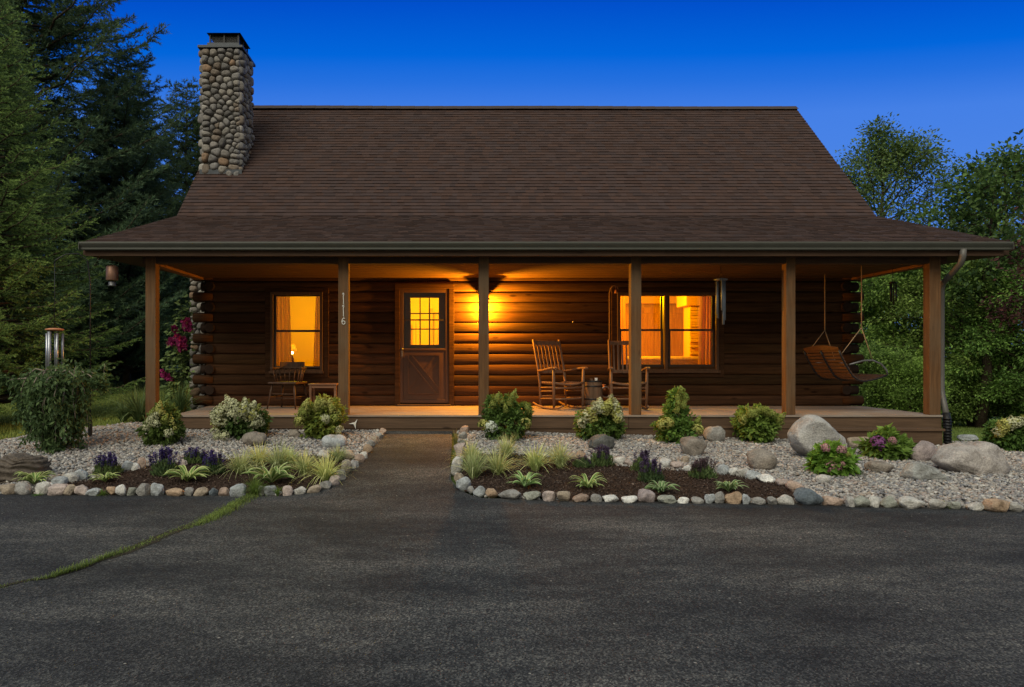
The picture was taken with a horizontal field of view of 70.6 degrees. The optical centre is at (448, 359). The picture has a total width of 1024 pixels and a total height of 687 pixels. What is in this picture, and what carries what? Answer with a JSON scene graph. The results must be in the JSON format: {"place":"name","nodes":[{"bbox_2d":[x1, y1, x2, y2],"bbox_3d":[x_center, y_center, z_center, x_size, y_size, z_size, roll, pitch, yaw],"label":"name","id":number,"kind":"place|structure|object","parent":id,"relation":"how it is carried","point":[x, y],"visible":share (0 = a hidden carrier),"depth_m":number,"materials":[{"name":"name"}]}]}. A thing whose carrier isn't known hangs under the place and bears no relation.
{"place":"outdoors","nodes":[
{"label":"outdoors","id":0,"kind":"place"},
{"bbox_2d":[0,381,190,438],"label":"lawn grass","id":1,"kind":"structure","parent":0,"point":[95,404],"depth_m":14.48,"materials":[{"name":"green plant"}]},
{"bbox_2d":[256,431,489,499],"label":"walkway","id":2,"kind":"structure","parent":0,"point":[407,464],"depth_m":7.91,"materials":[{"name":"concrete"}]},
{"bbox_2d":[68,454,793,501],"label":"mulch ground","id":3,"kind":"structure","parent":0,"point":[465,475],"depth_m":7.55,"materials":[{"name":"brown soil"}]},
{"bbox_2d":[148,446,181,476],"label":"salvia plant","id":4,"kind":"object","parent":3,"relation":"on","point":[164,464],"visible":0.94,"depth_m":7.79,"materials":[{"name":"green plant"}]},
{"bbox_2d":[161,465,211,480],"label":"hosta plant","id":5,"kind":"object","parent":3,"relation":"on","point":[184,474],"visible":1,"depth_m":7.54,"materials":[{"name":"green plant"}]},
{"bbox_2d":[181,446,208,463],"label":"salvia plant","id":6,"kind":"object","parent":3,"relation":"on","point":[193,455],"visible":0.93,"depth_m":8.27,"materials":[{"name":"green plant"}]},
{"bbox_2d":[201,449,225,474],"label":"salvia plant","id":7,"kind":"object","parent":3,"relation":"on","point":[213,464],"visible":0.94,"depth_m":7.81,"materials":[{"name":"purple plant"}]},
{"bbox_2d":[205,448,267,478],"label":"ornamental grass","id":8,"kind":"object","parent":3,"relation":"on","point":[239,465],"depth_m":7.86,"materials":[{"name":"green plant"}]},
{"bbox_2d":[239,439,271,466],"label":"ornamental grass","id":9,"kind":"object","parent":3,"relation":"on","point":[258,456],"depth_m":8.20,"materials":[{"name":"green plant"}]},
{"bbox_2d":[241,461,297,482],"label":"hosta plant","id":10,"kind":"object","parent":3,"relation":"on","point":[275,473],"visible":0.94,"depth_m":7.44,"materials":[{"name":"green plant"}]},
{"bbox_2d":[251,434,308,473],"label":"ornamental grass","id":11,"kind":"object","parent":3,"relation":"on","point":[280,458],"depth_m":7.99,"materials":[{"name":"green plant"}]},
{"bbox_2d":[286,449,323,476],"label":"ornamental grass","id":12,"kind":"object","parent":3,"relation":"on","point":[303,463],"depth_m":7.80,"materials":[{"name":"green plant"}]},
{"bbox_2d":[288,452,354,484],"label":"ornamental grass","id":13,"kind":"object","parent":3,"relation":"on","point":[325,472],"depth_m":7.57,"materials":[{"name":"green plant"}]},
{"bbox_2d":[449,444,498,478],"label":"ornamental grass","id":14,"kind":"object","parent":3,"relation":"on","point":[474,467],"depth_m":7.63,"materials":[{"name":"green plant"}]},
{"bbox_2d":[462,445,521,476],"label":"ornamental grass","id":15,"kind":"object","parent":3,"relation":"on","point":[495,462],"depth_m":7.78,"materials":[{"name":"green plant"}]},
{"bbox_2d":[486,433,530,458],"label":"ornamental grass","id":16,"kind":"object","parent":3,"relation":"on","point":[508,448],"depth_m":8.56,"materials":[{"name":"green plant"}]},
{"bbox_2d":[507,470,541,486],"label":"hosta plant","id":17,"kind":"object","parent":3,"relation":"on","point":[524,481],"visible":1,"depth_m":7.27,"materials":[{"name":"green plant"}]},
{"bbox_2d":[514,441,567,471],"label":"ornamental grass","id":18,"kind":"object","parent":3,"relation":"on","point":[535,461],"depth_m":7.94,"materials":[{"name":"green plant"}]},
{"bbox_2d":[539,439,580,468],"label":"ornamental grass","id":19,"kind":"object","parent":3,"relation":"on","point":[560,457],"depth_m":8.07,"materials":[{"name":"green plant"}]},
{"bbox_2d":[572,455,594,467],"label":"salvia plant","id":20,"kind":"object","parent":3,"relation":"on","point":[584,461],"visible":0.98,"depth_m":8.10,"materials":[{"name":"green plant"}]},
{"bbox_2d":[569,472,606,488],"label":"hosta plant","id":21,"kind":"object","parent":3,"relation":"on","point":[585,482],"visible":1,"depth_m":7.20,"materials":[{"name":"green plant"}]},
{"bbox_2d":[590,444,614,466],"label":"salvia plant","id":22,"kind":"object","parent":3,"relation":"on","point":[602,457],"visible":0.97,"depth_m":8.18,"materials":[{"name":"green plant"}]},
{"bbox_2d":[629,449,651,470],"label":"salvia plant","id":23,"kind":"object","parent":3,"relation":"on","point":[636,465],"visible":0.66,"depth_m":7.94,"materials":[{"name":"green plant"}]},
{"bbox_2d":[637,489,654,501],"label":"edging stone","id":24,"kind":"object","parent":3,"relation":"on","point":[645,495],"visible":0.89,"depth_m":6.77,"materials":[{"name":"beige stone"}]},
{"bbox_2d":[637,457,664,482],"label":"salvia plant","id":25,"kind":"object","parent":3,"relation":"on","point":[648,474],"visible":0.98,"depth_m":7.45,"materials":[{"name":"green plant"}]},
{"bbox_2d":[645,480,679,492],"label":"hosta plant","id":26,"kind":"object","parent":3,"relation":"on","point":[660,487],"visible":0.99,"depth_m":7.04,"materials":[{"name":"green plant"}]},
{"bbox_2d":[688,457,717,478],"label":"salvia plant","id":27,"kind":"object","parent":3,"relation":"on","point":[702,468],"visible":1,"depth_m":7.62,"materials":[{"name":"green plant"}]},
{"bbox_2d":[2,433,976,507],"bbox_3d":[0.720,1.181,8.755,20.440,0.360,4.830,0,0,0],"label":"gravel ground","id":28,"kind":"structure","parent":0,"point":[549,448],"depth_m":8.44,"materials":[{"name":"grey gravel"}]},
{"bbox_2d":[0,453,51,483],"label":"boulder","id":29,"kind":"object","parent":28,"relation":"on","point":[11,464],"visible":0.62,"depth_m":7.63,"materials":[{"name":"stone"}]},
{"bbox_2d":[0,358,114,454],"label":"weeping tree","id":30,"kind":"object","parent":28,"relation":"on","point":[53,402],"visible":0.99,"depth_m":8.83,"materials":[{"name":"green plant"}]},
{"bbox_2d":[54,253,91,436],"bbox_3d":[-5.079,-0.120,9.736,0.471,2.655,0.055,0,0,-33],"label":"garden crook","id":31,"kind":"object","parent":28,"relation":"on","point":[90,431],"visible":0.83,"depth_m":9.85,"materials":[{"name":"black metal"}]},
{"bbox_2d":[45,263,63,369],"bbox_3d":[-5.255,-0.524,9.600,0.230,1.550,0.230,0,0,0],"label":"wind chime","id":32,"kind":"object","parent":31,"relation":"hanging from","point":[48,348],"visible":0.9,"depth_m":9.55,"materials":[{"name":"silver metal"}]},
{"bbox_2d":[92,451,124,474],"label":"salvia plant","id":33,"kind":"object","parent":28,"relation":"on","point":[108,464],"visible":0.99,"depth_m":7.82,"materials":[{"name":"purple plant"}]},
{"bbox_2d":[135,399,185,446],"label":"hydrangea bush","id":34,"kind":"object","parent":28,"relation":"on","point":[162,421],"visible":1,"depth_m":9.23,"materials":[{"name":"green plant"}]},
{"bbox_2d":[209,394,272,440],"bbox_3d":[-2.797,0.785,9.857,0.839,0.663,0.838,0,0,0],"label":"hydrangea bush","id":35,"kind":"object","parent":28,"relation":"on","point":[234,418],"visible":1,"depth_m":9.57,"materials":[{"name":"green plant"}]},
{"bbox_2d":[242,431,266,446],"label":"boulder","id":36,"kind":"object","parent":28,"relation":"on","point":[253,438],"visible":0.88,"depth_m":9.24,"materials":[{"name":"stone"}]},
{"bbox_2d":[293,393,348,439],"bbox_3d":[-1.719,0.786,9.808,0.750,0.684,0.693,0,0,0],"label":"hydrangea bush","id":37,"kind":"object","parent":28,"relation":"on","point":[325,414],"visible":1,"depth_m":9.59,"materials":[{"name":"green plant"}]},
{"bbox_2d":[477,389,534,440],"bbox_3d":[0.788,0.763,9.850,0.802,0.766,0.746,0,0,0],"label":"hydrangea bush","id":38,"kind":"object","parent":28,"relation":"on","point":[499,409],"visible":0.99,"depth_m":9.69,"materials":[{"name":"green plant"}]},
{"bbox_2d":[573,394,627,440],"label":"hydrangea bush","id":39,"kind":"object","parent":28,"relation":"on","point":[606,417],"visible":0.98,"depth_m":9.76,"materials":[{"name":"green plant"}]},
{"bbox_2d":[649,385,703,443],"bbox_3d":[3.106,0.770,9.865,0.721,0.859,0.663,0,0,0],"label":"hydrangea bush","id":40,"kind":"object","parent":28,"relation":"on","point":[672,425],"visible":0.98,"depth_m":9.73,"materials":[{"name":"green plant"}]},
{"bbox_2d":[729,402,786,442],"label":"hydrangea bush","id":41,"kind":"object","parent":28,"relation":"on","point":[759,423],"visible":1,"depth_m":9.89,"materials":[{"name":"green plant"}]},
{"bbox_2d":[802,439,862,476],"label":"lacecap plant","id":42,"kind":"object","parent":28,"relation":"on","point":[831,458],"visible":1,"depth_m":7.82,"materials":[{"name":"green plant"}]},
{"bbox_2d":[852,423,917,460],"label":"lacecap plant","id":43,"kind":"object","parent":28,"relation":"on","point":[880,442],"visible":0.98,"depth_m":8.82,"materials":[{"name":"green plant"}]},
{"bbox_2d":[931,441,1010,475],"bbox_3d":[5.910,1.143,8.137,0.809,0.434,0.429,0,0,0],"label":"boulder","id":44,"kind":"object","parent":28,"relation":"on","point":[981,457],"visible":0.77,"depth_m":7.99,"materials":[{"name":"stone"}]},
{"bbox_2d":[981,414,1023,451],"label":"hydrangea bush","id":45,"kind":"object","parent":28,"relation":"on","point":[996,431],"visible":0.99,"depth_m":9.80,"materials":[{"name":"green plant"}]},
{"bbox_2d":[0,361,1021,505],"bbox_3d":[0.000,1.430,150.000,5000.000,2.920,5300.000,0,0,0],"label":"ground","id":46,"kind":"structure","parent":0,"point":[135,376],"depth_m":16.35,"materials":[{"name":"soil"}]},
{"bbox_2d":[0,0,144,414],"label":"spruce tree","id":47,"kind":"object","parent":46,"relation":"on","point":[13,217],"visible":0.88,"depth_m":12.39,"materials":[{"name":"green plant"}]},
{"bbox_2d":[0,0,192,392],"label":"pine tree","id":48,"kind":"object","parent":46,"relation":"on","point":[61,20],"visible":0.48,"depth_m":19.30,"materials":[{"name":"green plant"}]},
{"bbox_2d":[38,40,196,385],"bbox_3d":[-9.902,-4.553,22.265,6.404,10.854,6.592,0,0,-25],"label":"pine tree","id":49,"kind":"object","parent":46,"relation":"on","point":[132,357],"visible":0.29,"depth_m":21.90,"materials":[{"name":"green plant"}]},
{"bbox_2d":[98,398,142,422],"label":"daylily plant","id":50,"kind":"object","parent":46,"relation":"on","point":[120,414],"visible":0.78,"depth_m":11.33,"materials":[{"name":"green plant"}]},
{"bbox_2d":[57,59,188,375],"bbox_3d":[-13.218,-5.466,27.983,7.398,12.284,8.262,0,0,-22],"label":"pine tree","id":51,"kind":"object","parent":46,"relation":"on","point":[87,87],"visible":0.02,"depth_m":27.31,"materials":[{"name":"green plant"}]},
{"bbox_2d":[99,383,164,425],"bbox_3d":[-4.932,0.741,11.399,1.417,0.783,1.492,0,0,-31],"label":"daylily plant","id":52,"kind":"object","parent":46,"relation":"on","point":[138,415],"visible":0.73,"depth_m":11.32,"materials":[{"name":"green plant"}]},
{"bbox_2d":[100,77,201,376],"bbox_3d":[-9.933,-4.940,26.740,7.601,11.301,6.806,0,0,5],"label":"pine tree","id":53,"kind":"object","parent":46,"relation":"on","point":[185,145],"visible":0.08,"depth_m":26.36,"materials":[{"name":"green plant"}]},
{"bbox_2d":[140,379,209,412],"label":"iris plant","id":54,"kind":"object","parent":46,"relation":"on","point":[181,403],"visible":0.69,"depth_m":11.99,"materials":[{"name":"green plant"}]},
{"bbox_2d":[159,294,196,404],"bbox_3d":[-4.744,-0.110,12.626,0.708,2.100,0.523,0,0,0],"label":"hollyhock","id":55,"kind":"object","parent":46,"relation":"on","point":[177,342],"visible":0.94,"depth_m":12.53,"materials":[{"name":"green plant"}]},
{"bbox_2d":[235,473,272,496],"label":"grass tuft","id":56,"kind":"object","parent":46,"relation":"on","point":[253,486],"visible":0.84,"depth_m":7.09,"materials":[{"name":"green plant"}]},
{"bbox_2d":[78,33,1013,444],"bbox_3d":[1.379,-2.209,14.207,13.116,7.918,8.387,0,0,0],"label":"log cabin","id":57,"kind":"object","parent":46,"relation":"on","point":[404,243],"visible":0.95,"depth_m":12.47,"materials":[{"name":"brown wood"}]},
{"bbox_2d":[106,265,117,285],"bbox_3d":[-4.839,-1.257,10.350,0.166,0.405,0.166,0,0,0],"label":"bird feeder","id":58,"kind":"object","parent":57,"relation":"hanging from","point":[111,274],"visible":1,"depth_m":10.28,"materials":[{"name":"brown metal"}]},
{"bbox_2d":[276,297,291,365],"bbox_3d":[-2.923,-0.460,12.717,0.313,1.620,0.072,0,0,0],"label":"curtain","id":59,"kind":"object","parent":57,"relation":"hanging from","point":[283,347],"visible":0.62,"depth_m":12.71,"materials":[{"name":"orange fabric"}]},
{"bbox_2d":[266,362,307,408],"bbox_3d":[-2.636,0.420,11.860,0.598,0.763,0.546,0,0,14],"label":"captain chair","id":60,"kind":"object","parent":57,"relation":"on","point":[292,365],"visible":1,"depth_m":11.93,"materials":[{"name":"brown wood"}]},
{"bbox_2d":[265,288,328,377],"bbox_3d":[-2.625,-0.465,12.500,1.100,1.554,0.200,0,0,0],"label":"window","id":61,"kind":"structure","parent":57,"relation":"in","point":[270,334],"depth_m":12.45,"materials":[{"name":"brown wood"}]},
{"bbox_2d":[313,297,319,365],"bbox_3d":[-2.257,-0.460,12.718,0.275,1.620,0.071,0,0,0],"label":"curtain","id":62,"kind":"object","parent":57,"relation":"hanging from","point":[316,362],"visible":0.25,"depth_m":12.72,"materials":[{"name":"orange fabric"}]},
{"bbox_2d":[308,383,337,401],"bbox_3d":[-2.082,0.598,12.080,0.480,0.400,0.380,0,0,0],"label":"side table","id":63,"kind":"object","parent":57,"relation":"on","point":[321,385],"visible":0.79,"depth_m":11.91,"materials":[{"name":"brown wood"}]},
{"bbox_2d":[400,289,448,403],"bbox_3d":[-0.416,-0.212,12.474,0.847,2.018,0.241,0,0,0],"label":"door","id":64,"kind":"structure","parent":57,"relation":"in","point":[424,369],"depth_m":12.45,"materials":[{"name":"brown paint"}]},
{"bbox_2d":[532,339,590,409],"bbox_3d":[1.829,0.230,11.690,0.642,1.141,0.942,0,0,-24],"label":"rocking chair","id":65,"kind":"object","parent":57,"relation":"on","point":[564,383],"visible":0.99,"depth_m":11.82,"materials":[{"name":"brown wood"}]},
{"bbox_2d":[584,380,602,405],"bbox_3d":[2.380,0.571,11.850,0.322,0.455,0.322,0,0,0],"label":"barrel","id":66,"kind":"object","parent":57,"relation":"on","point":[593,390],"visible":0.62,"depth_m":11.72,"materials":[{"name":"brown wood"}]},
{"bbox_2d":[621,296,625,363],"bbox_3d":[3.045,-0.410,12.719,0.222,1.720,0.072,0,0,0],"label":"curtain","id":67,"kind":"object","parent":57,"relation":"hanging from","point":[623,317],"visible":0.2,"depth_m":12.70,"materials":[{"name":"orange fabric"}]},
{"bbox_2d":[608,339,649,408],"bbox_3d":[2.906,0.230,11.687,0.642,1.141,0.942,0,0,7],"label":"rocking chair","id":68,"kind":"object","parent":57,"relation":"on","point":[610,368],"visible":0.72,"depth_m":11.92,"materials":[{"name":"brown wood"}]},
{"bbox_2d":[627,356,697,363],"bbox_3d":[4.450,0.345,13.940,2.500,0.810,0.920,0,0,0],"label":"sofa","id":69,"kind":"object","parent":57,"relation":"on","point":[674,359],"depth_m":13.48,"materials":[{"name":"fabric"}]},
{"bbox_2d":[611,288,723,376],"bbox_3d":[3.798,-0.465,12.500,1.949,1.537,0.200,0,0,0],"label":"window","id":70,"kind":"structure","parent":57,"relation":"in","point":[664,293],"depth_m":12.45,"materials":[{"name":"brown wood"}]},
{"bbox_2d":[698,296,710,363],"bbox_3d":[4.549,-0.410,12.719,0.276,1.720,0.072,0,0,0],"label":"curtain","id":71,"kind":"object","parent":57,"relation":"hanging from","point":[704,352],"visible":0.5,"depth_m":12.72,"materials":[{"name":"orange fabric"}]},
{"bbox_2d":[714,272,727,324],"bbox_3d":[4.126,-0.973,10.900,0.200,0.885,0.200,0,0,0],"label":"wind chime","id":72,"kind":"object","parent":57,"relation":"hanging from","point":[723,294],"visible":1,"depth_m":10.84,"materials":[{"name":"silver metal"}]},
{"bbox_2d":[803,266,888,381],"bbox_3d":[6.241,-0.537,11.352,0.806,1.756,1.049,0,0,0],"label":"porch swing","id":73,"kind":"object","parent":57,"relation":"hanging from","point":[842,375],"visible":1,"depth_m":11.24,"materials":[{"name":"brown wood"}]},
{"bbox_2d":[851,337,953,412],"bbox_3d":[10.330,0.588,17.578,2.867,2.251,2.427,0,0,0],"label":"green bush","id":74,"kind":"object","parent":46,"relation":"on","point":[880,357],"visible":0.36,"depth_m":17.06,"materials":[{"name":"green plant"}]},
{"bbox_2d":[851,268,958,405],"bbox_3d":[12.104,-0.517,21.042,4.627,5.094,4.914,0,0,14],"label":"leafy tree","id":75,"kind":"object","parent":46,"relation":"on","point":[903,275],"visible":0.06,"depth_m":19.71,"materials":[{"name":"green plant"}]},
{"bbox_2d":[835,111,986,288],"bbox_3d":[15.471,-3.245,26.056,6.504,10.935,6.184,0,0,-11],"label":"leafy tree","id":76,"kind":"object","parent":46,"relation":"on","point":[884,163],"visible":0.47,"depth_m":25.14,"materials":[{"name":"green plant"}]},
{"bbox_2d":[864,356,965,420],"bbox_3d":[10.703,0.754,16.728,2.006,1.861,2.370,0,0,21],"label":"green bush","id":77,"kind":"object","parent":46,"relation":"on","point":[914,378],"visible":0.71,"depth_m":16.53,"materials":[{"name":"green plant"}]},
{"bbox_2d":[851,267,980,411],"bbox_3d":[12.509,-0.721,20.017,5.186,5.377,4.884,0,0,-8],"label":"leafy tree","id":78,"kind":"object","parent":46,"relation":"on","point":[878,289],"visible":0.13,"depth_m":19.02,"materials":[{"name":"green plant"}]},
{"bbox_2d":[856,258,1023,427],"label":"leafy tree","id":79,"kind":"object","parent":46,"relation":"on","point":[917,312],"visible":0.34,"depth_m":17.96,"materials":[{"name":"green plant"}]},
{"bbox_2d":[883,128,1023,428],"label":"slender tree","id":80,"kind":"object","parent":46,"relation":"on","point":[981,191],"visible":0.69,"depth_m":17.13,"materials":[{"name":"green plant"}]},
{"bbox_2d":[913,351,1023,426],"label":"green bush","id":81,"kind":"object","parent":46,"relation":"on","point":[960,396],"visible":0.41,"depth_m":17.59,"materials":[{"name":"green plant"}]},
{"bbox_2d":[936,146,1023,423],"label":"leafy tree","id":82,"kind":"object","parent":46,"relation":"on","point":[1008,224],"visible":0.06,"depth_m":19.76,"materials":[{"name":"green plant"}]},
{"bbox_2d":[945,254,1023,416],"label":"leafy tree","id":83,"kind":"object","parent":46,"relation":"on","point":[986,346],"visible":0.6,"depth_m":17.02,"materials":[{"name":"green plant"}]},
{"bbox_2d":[978,193,1023,338],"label":"leafy tree","id":84,"kind":"object","parent":46,"relation":"on","point":[1010,301],"visible":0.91,"depth_m":12.59,"materials":[{"name":"green plant"}]},
{"bbox_2d":[986,340,1023,418],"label":"green bush","id":85,"kind":"object","parent":46,"relation":"on","point":[1010,412],"visible":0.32,"depth_m":17.53,"materials":[{"name":"green plant"}]},
{"bbox_2d":[0,494,1023,686],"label":"driveway","id":86,"kind":"structure","parent":0,"point":[412,592],"depth_m":4.12,"materials":[{"name":"grey asphalt"}]},
{"bbox_2d":[14,482,32,494],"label":"edging stone","id":87,"kind":"object","parent":86,"relation":"on","point":[23,488],"visible":0.96,"depth_m":7.17,"materials":[{"name":"grey stone"}]},
{"bbox_2d":[47,484,67,494],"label":"edging stone","id":88,"kind":"object","parent":86,"relation":"on","point":[56,489],"visible":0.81,"depth_m":7.12,"materials":[{"name":"beige stone"}]},
{"bbox_2d":[0,493,264,587],"bbox_3d":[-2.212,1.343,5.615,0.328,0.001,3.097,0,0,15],"label":"grass strip","id":89,"kind":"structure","parent":86,"relation":"on","point":[153,540],"depth_m":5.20,"materials":[{"name":"green plant"}]},
{"bbox_2d":[229,483,245,496],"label":"edging stone","id":90,"kind":"object","parent":86,"relation":"on","point":[239,491],"visible":0.88,"depth_m":7.04,"materials":[{"name":"grey stone"}]},
{"bbox_2d":[724,491,741,503],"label":"edging stone","id":91,"kind":"object","parent":86,"relation":"on","point":[735,497],"visible":0.96,"depth_m":6.70,"materials":[{"name":"beige stone"}]},
{"bbox_2d":[793,487,823,504],"bbox_3d":[3.332,1.286,6.701,0.254,0.180,0.204,0,0,-7],"label":"edging stone","id":92,"kind":"object","parent":86,"relation":"on","point":[804,496],"visible":0.91,"depth_m":6.63,"materials":[{"name":"grey stone"}]},
{"bbox_2d":[897,496,924,508],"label":"edging stone","id":93,"kind":"object","parent":86,"relation":"on","point":[909,502],"visible":0.98,"depth_m":6.49,"materials":[{"name":"white stone"}]},
{"bbox_2d":[982,498,1009,511],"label":"edging stone","id":94,"kind":"object","parent":86,"relation":"on","point":[995,505],"visible":0.99,"depth_m":6.34,"materials":[{"name":"beige stone"}]},
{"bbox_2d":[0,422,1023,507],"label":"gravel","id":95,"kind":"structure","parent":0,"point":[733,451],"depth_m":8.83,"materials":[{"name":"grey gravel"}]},
{"bbox_2d":[12,471,55,484],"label":"hosta plant","id":96,"kind":"object","parent":95,"relation":"on","point":[33,478],"visible":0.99,"depth_m":7.42,"materials":[{"name":"green plant"}]},
{"bbox_2d":[322,434,346,447],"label":"boulder","id":97,"kind":"object","parent":95,"relation":"on","point":[330,440],"visible":0.81,"depth_m":9.11,"materials":[{"name":"stone"}]},
{"bbox_2d":[588,434,614,448],"bbox_3d":[1.960,1.068,9.222,0.320,0.223,0.256,0,0,-2],"label":"boulder","id":98,"kind":"object","parent":95,"relation":"on","point":[599,439],"visible":0.74,"depth_m":9.12,"materials":[{"name":"stone"}]},
{"bbox_2d":[680,436,706,455],"bbox_3d":[3.035,1.089,8.921,0.315,0.263,0.252,0,0,3],"label":"boulder","id":99,"kind":"object","parent":95,"relation":"on","point":[692,445],"visible":0.97,"depth_m":8.82,"materials":[{"name":"stone"}]},
{"bbox_2d":[702,426,725,441],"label":"boulder","id":100,"kind":"object","parent":95,"relation":"on","point":[714,433],"visible":0.89,"depth_m":9.95,"materials":[{"name":"stone"}]},
{"bbox_2d":[747,448,777,469],"bbox_3d":[3.559,1.142,8.174,0.335,0.265,0.285,0,0,3],"label":"boulder","id":101,"kind":"object","parent":95,"relation":"on","point":[761,458],"visible":0.92,"depth_m":8.07,"materials":[{"name":"stone"}]},
{"bbox_2d":[787,414,845,456],"bbox_3d":[4.503,0.966,8.836,0.634,0.585,0.424,0,0,0],"label":"boulder","id":102,"kind":"object","parent":95,"relation":"on","point":[805,433],"visible":0.69,"depth_m":8.68,"materials":[{"name":"stone"}]},
{"bbox_2d":[864,460,893,472],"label":"boulder","id":103,"kind":"object","parent":95,"relation":"on","point":[876,466],"visible":0.9,"depth_m":7.98,"materials":[{"name":"stone"}]},
{"bbox_2d":[910,440,936,460],"bbox_3d":[5.810,1.131,8.806,0.306,0.280,0.214,0,0,0],"label":"boulder","id":104,"kind":"object","parent":95,"relation":"on","point":[924,450],"visible":0.84,"depth_m":8.72,"materials":[{"name":"stone"}]},
{"bbox_2d":[900,462,949,480],"bbox_3d":[5.105,1.221,7.705,0.458,0.248,0.307,0,0,0],"label":"boulder","id":105,"kind":"object","parent":95,"relation":"on","point":[915,471],"visible":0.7,"depth_m":7.60,"materials":[{"name":"stone"}]},
{"bbox_2d":[9,0,1023,324],"label":"sky","id":106,"kind":"structure","parent":0,"point":[956,67],"materials":[{"name":"blue"}]},
{"bbox_2d":[941,424,1023,451],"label":"lawn grass","id":107,"kind":"structure","parent":0,"point":[957,431],"depth_m":14.79,"materials":[{"name":"green plant"}]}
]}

